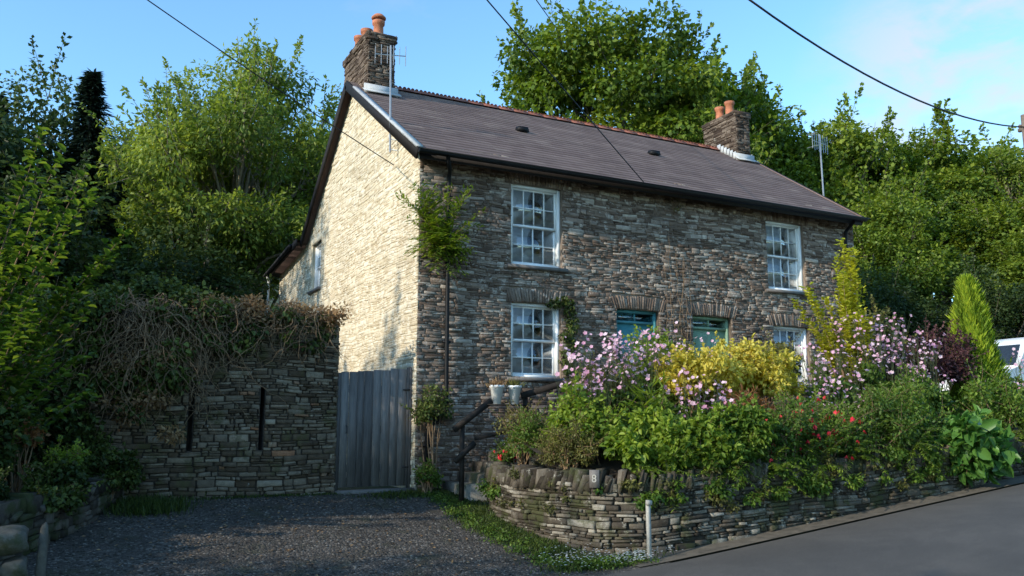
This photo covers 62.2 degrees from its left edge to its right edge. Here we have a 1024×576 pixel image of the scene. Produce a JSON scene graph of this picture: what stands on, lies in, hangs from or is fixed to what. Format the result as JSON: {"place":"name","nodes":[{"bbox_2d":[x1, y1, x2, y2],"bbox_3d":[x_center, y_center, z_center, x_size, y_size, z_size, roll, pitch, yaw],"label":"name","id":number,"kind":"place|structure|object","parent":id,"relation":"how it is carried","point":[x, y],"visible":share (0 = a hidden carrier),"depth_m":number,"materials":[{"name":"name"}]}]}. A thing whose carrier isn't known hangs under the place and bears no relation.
{"place":"outdoors","nodes":[
{"label":"outdoors","id":0,"kind":"place"},
{"bbox_2d":[26,488,669,575],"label":"driveway","id":1,"kind":"structure","parent":0,"point":[226,567],"depth_m":9.95,"materials":[{"name":"grey gravel"}]},
{"bbox_2d":[80,494,528,575],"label":"fallen leaves","id":2,"kind":"object","parent":1,"relation":"on","point":[309,534],"visible":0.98,"depth_m":10.38,"materials":[{"name":"brown plant"}]},
{"bbox_3d":[-4.484,2.701,7.449,0.340,0.274,0.297,5,-10,-27],"label":"stacked stone","id":3,"kind":"object","parent":1,"relation":"on","visible":0},
{"bbox_2d":[0,555,27,575],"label":"stacked stone","id":4,"kind":"object","parent":3,"relation":"on","point":[15,566],"visible":1,"depth_m":7.42,"materials":[{"name":"grey stone"}]},
{"bbox_2d":[0,0,1023,296],"label":"sky","id":5,"kind":"structure","parent":0,"point":[970,53],"materials":[{"name":"blue"}]},
{"bbox_2d":[13,279,1023,562],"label":"ground","id":6,"kind":"structure","parent":0,"point":[743,545],"depth_m":11.39,"materials":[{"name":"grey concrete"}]},
{"bbox_2d":[0,386,47,486],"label":"green shrub","id":7,"kind":"object","parent":6,"relation":"on","point":[9,447],"visible":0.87,"depth_m":9.58,"materials":[{"name":"green plant"}]},
{"bbox_2d":[0,96,68,220],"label":"dark tree","id":8,"kind":"object","parent":6,"relation":"on","point":[12,147],"visible":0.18,"depth_m":29.27,"materials":[{"name":"green plant"}]},
{"bbox_2d":[35,522,48,575],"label":"upright stone","id":9,"kind":"object","parent":6,"relation":"on","point":[41,560],"visible":1,"depth_m":7.67,"materials":[{"name":"grey stone"}]},
{"bbox_2d":[0,174,93,310],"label":"dark tree","id":10,"kind":"object","parent":6,"relation":"on","point":[5,186],"visible":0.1,"depth_m":21.72,"materials":[{"name":"green plant"}]},
{"bbox_2d":[0,271,101,468],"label":"green shrub","id":11,"kind":"object","parent":6,"relation":"on","point":[45,296],"visible":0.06,"depth_m":13.11,"materials":[{"name":"green plant"}]},
{"bbox_2d":[0,472,126,564],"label":"stone wall","id":12,"kind":"structure","parent":6,"relation":"on","point":[27,509],"depth_m":9.45,"materials":[{"name":"grey stone"}]},
{"bbox_2d":[0,403,50,492],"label":"rust shrub","id":13,"kind":"object","parent":12,"relation":"on","point":[34,433],"visible":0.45,"depth_m":9.85,"materials":[{"name":"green plant"}]},
{"bbox_2d":[17,443,104,517],"bbox_3d":[-5.329,2.349,9.904,0.905,1.076,1.385,9,-13,-43],"label":"ivy mound","id":14,"kind":"object","parent":12,"relation":"on","point":[68,479],"visible":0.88,"depth_m":9.73,"materials":[{"name":"green plant"}]},
{"bbox_2d":[38,435,91,467],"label":"lime shrub","id":15,"kind":"object","parent":12,"relation":"on","point":[73,455],"visible":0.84,"depth_m":9.99,"materials":[{"name":"green plant"}]},
{"bbox_2d":[79,419,145,504],"bbox_3d":[-5.417,2.448,11.385,0.955,1.353,1.195,5,-10,-27],"label":"ivy mound","id":16,"kind":"object","parent":12,"relation":"on","point":[120,468],"visible":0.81,"depth_m":11.16,"materials":[{"name":"green plant"}]},
{"bbox_2d":[0,125,132,467],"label":"hazel tree","id":17,"kind":"object","parent":6,"relation":"on","point":[10,303],"visible":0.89,"depth_m":9.67,"materials":[{"name":"green plant"}]},
{"bbox_2d":[0,345,132,492],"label":"green shrub","id":18,"kind":"object","parent":6,"relation":"on","point":[58,426],"visible":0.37,"depth_m":11.41,"materials":[{"name":"green plant"}]},
{"bbox_2d":[0,32,146,268],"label":"dark tree","id":19,"kind":"object","parent":6,"relation":"on","point":[18,106],"visible":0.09,"depth_m":32.70,"materials":[{"name":"green plant"}]},
{"bbox_2d":[42,68,127,247],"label":"conifer tree","id":20,"kind":"object","parent":6,"relation":"on","point":[91,90],"visible":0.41,"depth_m":30.83,"materials":[{"name":"green plant"}]},
{"bbox_2d":[0,148,201,371],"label":"dark tree","id":21,"kind":"object","parent":6,"relation":"on","point":[81,260],"visible":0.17,"depth_m":21.82,"materials":[{"name":"green plant"}]},
{"bbox_2d":[37,201,277,333],"bbox_3d":[-10.083,1.072,23.054,5.990,7.673,8.220,-8,-12,39],"label":"dark tree","id":22,"kind":"object","parent":6,"relation":"on","point":[165,261],"visible":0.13,"depth_m":22.92,"materials":[{"name":"green plant"}]},
{"bbox_2d":[76,311,340,498],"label":"stone wall","id":23,"kind":"structure","parent":6,"relation":"on","point":[263,448],"depth_m":12.72,"materials":[{"name":"grey stone"}]},
{"bbox_2d":[1,270,351,466],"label":"creeper","id":24,"kind":"object","parent":23,"relation":"attached to","point":[152,369],"visible":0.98,"depth_m":11.99,"materials":[{"name":"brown plant"}]},
{"bbox_2d":[334,367,413,494],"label":"wooden gate","id":25,"kind":"structure","parent":23,"relation":"attached to","point":[388,456],"depth_m":13.65,"materials":[{"name":"grey wood"}]},
{"bbox_2d":[80,18,341,301],"bbox_3d":[-9.072,-2.094,28.308,9.164,14.135,10.404,-8,-13,42],"label":"pale leaved tree","id":26,"kind":"object","parent":6,"relation":"on","point":[175,155],"visible":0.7,"depth_m":26.25,"materials":[{"name":"green plant"}]},
{"bbox_2d":[131,89,327,308],"bbox_3d":[-10.060,-1.771,33.247,9.164,12.439,10.404,2,-9,-12],"label":"pale leaved tree","id":27,"kind":"object","parent":6,"relation":"on","point":[295,162],"visible":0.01,"depth_m":32.57,"materials":[{"name":"green plant"}]},
{"bbox_2d":[99,486,677,575],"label":"grass","id":28,"kind":"structure","parent":6,"relation":"on","point":[153,504],"depth_m":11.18,"materials":[{"name":"green plant"}]},
{"bbox_2d":[412,457,444,493],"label":"small bush","id":29,"kind":"object","parent":6,"relation":"on","point":[429,476],"visible":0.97,"depth_m":13.38,"materials":[{"name":"green plant"}]},
{"bbox_2d":[442,443,558,501],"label":"stone steps","id":30,"kind":"structure","parent":6,"relation":"on","point":[473,476],"depth_m":13.38,"materials":[{"name":"grey stone"}]},
{"bbox_2d":[452,366,612,500],"bbox_3d":[0.393,2.245,13.452,2.939,2.108,0.200,5,-10,-27],"label":"handrail","id":31,"kind":"object","parent":30,"relation":"on","point":[463,450],"visible":0.7,"depth_m":12.93,"materials":[{"name":"black metal"}]},
{"bbox_2d":[263,13,869,489],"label":"stone house","id":32,"kind":"structure","parent":6,"relation":"on","point":[585,219],"depth_m":16.55,"materials":[{"name":"grey stone"}]},
{"bbox_2d":[397,384,454,486],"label":"shrub","id":33,"kind":"object","parent":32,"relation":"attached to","point":[426,412],"visible":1,"depth_m":13.68,"materials":[{"name":"green plant"}]},
{"bbox_2d":[395,179,485,275],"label":"wall buddleia","id":34,"kind":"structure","parent":32,"relation":"attached to","point":[439,236],"depth_m":14.26,"materials":[{"name":"green plant"}]},
{"bbox_2d":[507,302,564,381],"bbox_3d":[0.410,0.969,15.139,1.190,1.390,0.260,5,-10,-27],"label":"window","id":35,"kind":"structure","parent":32,"relation":"in","point":[523,338],"depth_m":15.17,"materials":[{"name":"white paint"}]},
{"bbox_2d":[507,184,568,272],"bbox_3d":[0.377,-1.071,15.580,1.230,1.560,0.480,5,-10,-27],"label":"window","id":36,"kind":"structure","parent":32,"relation":"in","point":[523,220],"depth_m":15.55,"materials":[{"name":"white paint"}]},
{"bbox_2d":[545,296,580,375],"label":"climbing ivy","id":37,"kind":"object","parent":32,"relation":"attached to","point":[570,324],"visible":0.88,"depth_m":15.31,"materials":[{"name":"green plant"}]},
{"bbox_2d":[616,309,656,419],"bbox_3d":[2.341,1.464,16.149,0.970,2.080,0.110,5,-10,-27],"label":"door","id":38,"kind":"structure","parent":32,"relation":"in","point":[625,322],"depth_m":16.22,"materials":[{"name":"teal paint"}]},
{"bbox_2d":[663,197,695,353],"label":"climbing vine","id":39,"kind":"object","parent":32,"relation":"attached to","point":[674,208],"visible":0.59,"depth_m":16.60,"materials":[{"name":"green plant"}]},
{"bbox_2d":[692,316,729,405],"bbox_3d":[3.946,1.607,16.962,0.980,2.060,0.110,5,-10,-27],"label":"door","id":40,"kind":"structure","parent":32,"relation":"in","point":[701,326],"depth_m":17.06,"materials":[{"name":"green paint"}]},
{"bbox_2d":[765,221,804,294],"bbox_3d":[5.794,-0.622,18.328,1.250,1.560,0.480,5,-10,-27],"label":"window","id":41,"kind":"structure","parent":32,"relation":"in","point":[777,253],"depth_m":18.35,"materials":[{"name":"white paint"}]},
{"bbox_2d":[773,326,808,387],"bbox_3d":[5.875,1.481,17.901,1.180,1.330,0.260,5,-10,-27],"label":"window","id":42,"kind":"structure","parent":32,"relation":"in","point":[781,333],"depth_m":18.11,"materials":[{"name":"white paint"}]},
{"bbox_2d":[476,0,806,164],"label":"broadleaf tree","id":43,"kind":"object","parent":6,"relation":"on","point":[578,72],"visible":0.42,"depth_m":31.86,"materials":[{"name":"green plant"}]},
{"bbox_2d":[655,80,777,164],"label":"pale leaved tree","id":44,"kind":"object","parent":6,"relation":"on","point":[702,106],"visible":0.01,"depth_m":31.40,"materials":[{"name":"green plant"}]},
{"bbox_2d":[617,43,820,189],"bbox_3d":[8.524,-3.075,38.669,10.969,16.088,11.687,2,-9,-12],"label":"broadleaf tree","id":45,"kind":"object","parent":6,"relation":"on","point":[772,163],"visible":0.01,"depth_m":35.92,"materials":[{"name":"green plant"}]},
{"bbox_2d":[484,432,1023,554],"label":"garden wall","id":46,"kind":"structure","parent":6,"relation":"on","point":[613,516],"depth_m":10.60,"materials":[{"name":"stone"}]},
{"bbox_2d":[489,435,517,462],"bbox_3d":[-0.053,2.528,12.509,0.510,0.756,0.562,5,-10,-27],"label":"fuchsia","id":47,"kind":"object","parent":46,"relation":"on","point":[505,455],"visible":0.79,"depth_m":12.49,"materials":[{"name":"green plant"}]},
{"bbox_2d":[632,434,703,511],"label":"fern","id":48,"kind":"object","parent":46,"relation":"on","point":[654,470],"visible":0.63,"depth_m":10.21,"materials":[{"name":"green plant"}]},
{"bbox_2d":[688,434,762,497],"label":"fern","id":49,"kind":"object","parent":46,"relation":"on","point":[736,461],"visible":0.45,"depth_m":10.42,"materials":[{"name":"green plant"}]},
{"bbox_2d":[475,441,1023,514],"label":"trailing plants","id":50,"kind":"object","parent":46,"relation":"on","point":[809,483],"visible":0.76,"depth_m":11.00,"materials":[{"name":"green plant"}]},
{"bbox_2d":[737,431,810,497],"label":"fern","id":51,"kind":"object","parent":46,"relation":"on","point":[784,465],"visible":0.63,"depth_m":10.79,"materials":[{"name":"green plant"}]},
{"bbox_2d":[786,425,853,488],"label":"fern","id":52,"kind":"object","parent":46,"relation":"on","point":[829,465],"visible":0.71,"depth_m":11.15,"materials":[{"name":"green plant"}]},
{"bbox_2d":[823,418,895,481],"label":"fern","id":53,"kind":"object","parent":46,"relation":"on","point":[862,450],"visible":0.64,"depth_m":11.60,"materials":[{"name":"green plant"}]},
{"bbox_2d":[819,375,933,455],"bbox_3d":[5.158,1.940,12.208,1.561,1.367,1.241,-2,-9,12],"label":"green shrub","id":54,"kind":"object","parent":46,"relation":"on","point":[898,429],"visible":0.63,"depth_m":12.05,"materials":[{"name":"green plant"}]},
{"bbox_2d":[868,418,954,475],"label":"fern","id":55,"kind":"object","parent":46,"relation":"on","point":[912,450],"visible":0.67,"depth_m":11.97,"materials":[{"name":"green plant"}]},
{"bbox_2d":[749,80,879,212],"bbox_3d":[11.876,-2.070,38.220,9.544,14.270,8.958,-5,-11,29],"label":"broadleaf tree","id":56,"kind":"object","parent":6,"relation":"on","point":[849,183],"visible":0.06,"depth_m":35.84,"materials":[{"name":"green plant"}]},
{"bbox_2d":[769,82,932,214],"bbox_3d":[14.335,-1.932,38.322,9.739,13.990,9.141,5,-10,-27],"label":"broadleaf tree","id":57,"kind":"object","parent":6,"relation":"on","point":[852,146],"visible":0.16,"depth_m":36.64,"materials":[{"name":"green plant"}]},
{"bbox_2d":[810,169,986,294],"bbox_3d":[14.184,0.155,32.659,7.313,9.513,7.791,-4,-10,22],"label":"broadleaf tree","id":58,"kind":"object","parent":6,"relation":"on","point":[897,212],"visible":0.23,"depth_m":31.06,"materials":[{"name":"green plant"}]},
{"bbox_2d":[846,203,953,324],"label":"broadleaf tree","id":59,"kind":"object","parent":6,"relation":"on","point":[893,252],"visible":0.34,"depth_m":29.36,"materials":[{"name":"green plant"}]},
{"bbox_2d":[855,255,951,377],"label":"dark tree","id":60,"kind":"object","parent":6,"relation":"on","point":[898,304],"visible":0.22,"depth_m":26.34,"materials":[{"name":"green plant"}]},
{"bbox_2d":[826,98,989,251],"bbox_3d":[17.318,-1.914,39.569,10.226,13.710,9.598,7,-11,-36],"label":"broadleaf tree","id":61,"kind":"object","parent":6,"relation":"on","point":[903,168],"visible":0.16,"depth_m":37.79,"materials":[{"name":"green plant"}]},
{"bbox_2d":[865,102,1023,324],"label":"broadleaf tree","id":62,"kind":"object","parent":6,"relation":"on","point":[964,158],"visible":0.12,"depth_m":38.27,"materials":[{"name":"green plant"}]},
{"bbox_2d":[922,247,1023,345],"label":"dark tree","id":63,"kind":"object","parent":6,"relation":"on","point":[1002,310],"visible":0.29,"depth_m":27.03,"materials":[{"name":"green plant"}]},
{"bbox_2d":[929,175,1023,287],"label":"broadleaf tree","id":64,"kind":"object","parent":6,"relation":"on","point":[997,223],"visible":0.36,"depth_m":33.66,"materials":[{"name":"green plant"}]},
{"bbox_2d":[934,130,1023,316],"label":"pale leaved tree","id":65,"kind":"object","parent":6,"relation":"on","point":[1018,173],"visible":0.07,"depth_m":37.70,"materials":[{"name":"green plant"}]},
{"bbox_2d":[940,211,1023,326],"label":"broadleaf tree","id":66,"kind":"object","parent":6,"relation":"on","point":[1010,262],"visible":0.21,"depth_m":30.70,"materials":[{"name":"green plant"}]},
{"bbox_2d":[940,337,1023,394],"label":"parked van","id":67,"kind":"object","parent":6,"relation":"on","point":[1005,346],"visible":0.09,"depth_m":19.82,"materials":[{"name":"paint"}]},
{"bbox_2d":[1018,114,1023,148],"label":"utility pole","id":68,"kind":"object","parent":6,"relation":"on","point":[1020,130],"visible":0.73,"depth_m":25.04,"materials":[{"name":"brown wood"}]},
{"bbox_2d":[748,0,1023,127],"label":"overhead cable","id":69,"kind":"object","parent":68,"relation":"attached to","point":[805,38],"visible":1,"depth_m":18.73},
{"bbox_2d":[503,423,1019,480],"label":"garden soil","id":70,"kind":"structure","parent":0,"point":[613,466],"depth_m":11.30,"materials":[{"name":"brown soil"}]},
{"bbox_2d":[490,398,549,464],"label":"olive shrub","id":71,"kind":"object","parent":70,"relation":"on","point":[509,416],"visible":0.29,"depth_m":12.46,"materials":[{"name":"green plant"}]},
{"bbox_2d":[503,404,564,457],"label":"olive shrub","id":72,"kind":"object","parent":70,"relation":"on","point":[526,432],"visible":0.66,"depth_m":11.87,"materials":[{"name":"green plant"}]},
{"bbox_2d":[530,411,609,469],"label":"olive shrub","id":73,"kind":"object","parent":70,"relation":"on","point":[576,451],"visible":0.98,"depth_m":10.87,"materials":[{"name":"green plant"}]},
{"bbox_2d":[541,371,630,464],"bbox_3d":[1.038,1.753,11.392,1.239,1.277,1.077,-2,-10,13],"label":"green shrub","id":74,"kind":"object","parent":70,"relation":"on","point":[577,403],"visible":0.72,"depth_m":11.16,"materials":[{"name":"green plant"}]},
{"bbox_2d":[554,331,635,457],"bbox_3d":[1.155,1.488,11.846,1.227,1.744,1.205,5,-10,-27],"label":"pink anemone","id":75,"kind":"object","parent":70,"relation":"on","point":[599,388],"visible":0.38,"depth_m":11.83,"materials":[{"name":"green plant"}]},
{"bbox_2d":[563,345,639,412],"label":"green shrub","id":76,"kind":"object","parent":70,"relation":"on","point":[601,380],"visible":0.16,"depth_m":12.41,"materials":[{"name":"green plant"}]},
{"bbox_2d":[599,329,685,420],"bbox_3d":[1.878,1.430,12.278,1.239,1.796,1.010,5,-10,-27],"label":"pink anemone","id":77,"kind":"object","parent":70,"relation":"on","point":[635,382],"visible":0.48,"depth_m":12.22,"materials":[{"name":"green plant"}]},
{"bbox_2d":[599,405,686,473],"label":"green shrub","id":78,"kind":"object","parent":70,"relation":"on","point":[631,447],"visible":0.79,"depth_m":10.46,"materials":[{"name":"green plant"}]},
{"bbox_2d":[613,365,683,427],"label":"strap leaved plant","id":79,"kind":"object","parent":70,"relation":"on","point":[639,395],"visible":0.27,"depth_m":11.41,"materials":[{"name":"green plant"}]},
{"bbox_2d":[603,324,696,406],"bbox_3d":[2.147,1.409,13.273,1.229,1.805,1.016,7,-12,-37],"label":"green shrub","id":80,"kind":"object","parent":70,"relation":"on","point":[658,341],"visible":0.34,"depth_m":13.27,"materials":[{"name":"green plant"}]},
{"bbox_2d":[625,384,689,470],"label":"green shrub","id":81,"kind":"object","parent":70,"relation":"on","point":[666,405],"visible":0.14,"depth_m":11.31,"materials":[{"name":"green plant"}]},
{"bbox_2d":[652,367,736,471],"bbox_3d":[2.503,1.807,11.451,1.223,1.431,1.068,5,-10,-27],"label":"pink anemone","id":82,"kind":"object","parent":70,"relation":"on","point":[706,409],"visible":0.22,"depth_m":11.44,"materials":[{"name":"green plant"}]},
{"bbox_2d":[650,338,744,416],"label":"golden shrub","id":83,"kind":"object","parent":70,"relation":"on","point":[693,365],"visible":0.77,"depth_m":11.90,"materials":[{"name":"yellow plant"}]},
{"bbox_2d":[656,402,739,473],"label":"green shrub","id":84,"kind":"object","parent":70,"relation":"on","point":[706,430],"visible":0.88,"depth_m":10.45,"materials":[{"name":"green plant"}]},
{"bbox_2d":[711,388,779,469],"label":"green shrub","id":85,"kind":"object","parent":70,"relation":"on","point":[754,424],"visible":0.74,"depth_m":10.71,"materials":[{"name":"green plant"}]},
{"bbox_2d":[722,382,779,420],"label":"rust grass","id":86,"kind":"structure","parent":70,"relation":"on","point":[759,401],"depth_m":11.68,"materials":[{"name":"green plant"}]},
{"bbox_2d":[700,330,806,410],"bbox_3d":[3.616,1.581,12.884,1.822,1.854,1.458,5,-10,-27],"label":"golden shrub","id":87,"kind":"object","parent":70,"relation":"on","point":[762,371],"visible":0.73,"depth_m":12.70,"materials":[{"name":"yellow plant"}]},
{"bbox_2d":[758,326,805,412],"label":"green shrub","id":88,"kind":"object","parent":70,"relation":"on","point":[780,346],"visible":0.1,"depth_m":14.24,"materials":[{"name":"green plant"}]},
{"bbox_2d":[758,389,843,462],"bbox_3d":[3.719,1.935,11.303,1.405,1.252,1.168,-2,-9,10],"label":"fuchsia","id":89,"kind":"object","parent":70,"relation":"on","point":[784,429],"visible":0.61,"depth_m":11.18,"materials":[{"name":"green plant"}]},
{"bbox_2d":[767,380,879,460],"bbox_3d":[4.294,1.935,11.788,1.395,1.326,1.204,-1,-9,5],"label":"fuchsia","id":90,"kind":"object","parent":70,"relation":"on","point":[825,418],"visible":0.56,"depth_m":11.63,"materials":[{"name":"green plant"}]},
{"bbox_2d":[798,367,865,456],"bbox_3d":[4.795,1.864,12.793,0.972,1.396,1.056,5,-10,-27],"label":"pink anemone","id":91,"kind":"object","parent":70,"relation":"on","point":[831,403],"visible":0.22,"depth_m":12.71,"materials":[{"name":"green plant"}]},
{"bbox_2d":[791,238,874,401],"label":"golden leaf tree","id":92,"kind":"object","parent":70,"relation":"on","point":[847,291],"visible":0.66,"depth_m":14.65,"materials":[{"name":"plant"}]},
{"bbox_2d":[797,340,871,417],"bbox_3d":[5.235,1.704,13.799,1.249,1.644,0.992,5,-10,-27],"label":"pink anemone","id":93,"kind":"object","parent":70,"relation":"on","point":[846,384],"visible":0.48,"depth_m":13.66,"materials":[{"name":"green plant"}]},
{"bbox_2d":[814,294,919,407],"bbox_3d":[6.972,1.376,16.483,2.096,2.623,1.354,5,-10,-27],"label":"green shrub","id":94,"kind":"object","parent":70,"relation":"on","point":[876,321],"visible":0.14,"depth_m":16.24,"materials":[{"name":"green plant"}]},
{"bbox_2d":[831,312,912,423],"bbox_3d":[6.197,1.465,14.578,1.411,2.222,1.378,-2,-9,11],"label":"pink anemone","id":95,"kind":"object","parent":70,"relation":"on","point":[872,375],"visible":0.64,"depth_m":14.37,"materials":[{"name":"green plant"}]},
{"bbox_2d":[863,359,939,416],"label":"green shrub","id":96,"kind":"object","parent":70,"relation":"on","point":[927,387],"visible":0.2,"depth_m":13.58,"materials":[{"name":"green plant"}]},
{"bbox_2d":[865,362,955,446],"bbox_3d":[5.918,1.857,12.662,1.487,1.584,1.059,5,-10,-27],"label":"green shrub","id":97,"kind":"object","parent":70,"relation":"on","point":[918,409],"visible":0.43,"depth_m":12.49,"materials":[{"name":"green plant"}]},
{"bbox_2d":[881,329,966,439],"bbox_3d":[7.108,1.656,14.630,1.199,1.928,1.163,5,-10,-27],"label":"pink anemone","id":98,"kind":"object","parent":70,"relation":"on","point":[945,398],"visible":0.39,"depth_m":14.55,"materials":[{"name":"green plant"}]},
{"bbox_2d":[869,316,988,432],"bbox_3d":[7.494,1.599,15.523,2.257,2.183,1.626,5,-10,-27],"label":"purple shrub","id":99,"kind":"object","parent":70,"relation":"on","point":[949,362],"visible":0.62,"depth_m":15.43,"materials":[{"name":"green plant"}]},
{"bbox_2d":[921,403,1020,486],"bbox_3d":[6.716,2.326,12.579,1.571,1.230,1.253,5,-10,-27],"label":"broad leaved shrub","id":100,"kind":"object","parent":70,"relation":"on","point":[986,451],"visible":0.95,"depth_m":12.27,"materials":[{"name":"green plant"}]},
{"bbox_2d":[946,273,1017,421],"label":"golden conifer","id":101,"kind":"object","parent":70,"relation":"on","point":[970,308],"visible":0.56,"depth_m":16.09,"materials":[{"name":"green plant"}]},
{"bbox_2d":[952,354,1023,430],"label":"green shrub","id":102,"kind":"object","parent":70,"relation":"on","point":[1013,407],"visible":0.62,"depth_m":13.73,"materials":[{"name":"green plant"}]},
{"bbox_2d":[600,484,1023,575],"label":"road","id":103,"kind":"structure","parent":0,"point":[981,534],"depth_m":9.29,"materials":[{"name":"grey asphalt"}]},
{"bbox_2d":[631,475,1023,566],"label":"verge","id":104,"kind":"structure","parent":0,"point":[710,547],"depth_m":10.87,"materials":[{"name":"grey concrete"}]},
{"bbox_3d":[-4.764,2.646,7.252,0.442,0.227,0.272,5,-10,-27],"label":"stacked stone","id":105,"kind":"object","parent":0,"visible":0},
{"bbox_3d":[-4.668,2.448,7.394,0.363,0.200,0.260,5,-10,-27],"label":"stacked stone","id":106,"kind":"object","parent":105,"relation":"on","visible":0},
{"bbox_2d":[0,524,28,556],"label":"boulder","id":107,"kind":"object","parent":106,"relation":"on","point":[13,539],"visible":1,"depth_m":7.45,"materials":[{"name":"grey stone"}]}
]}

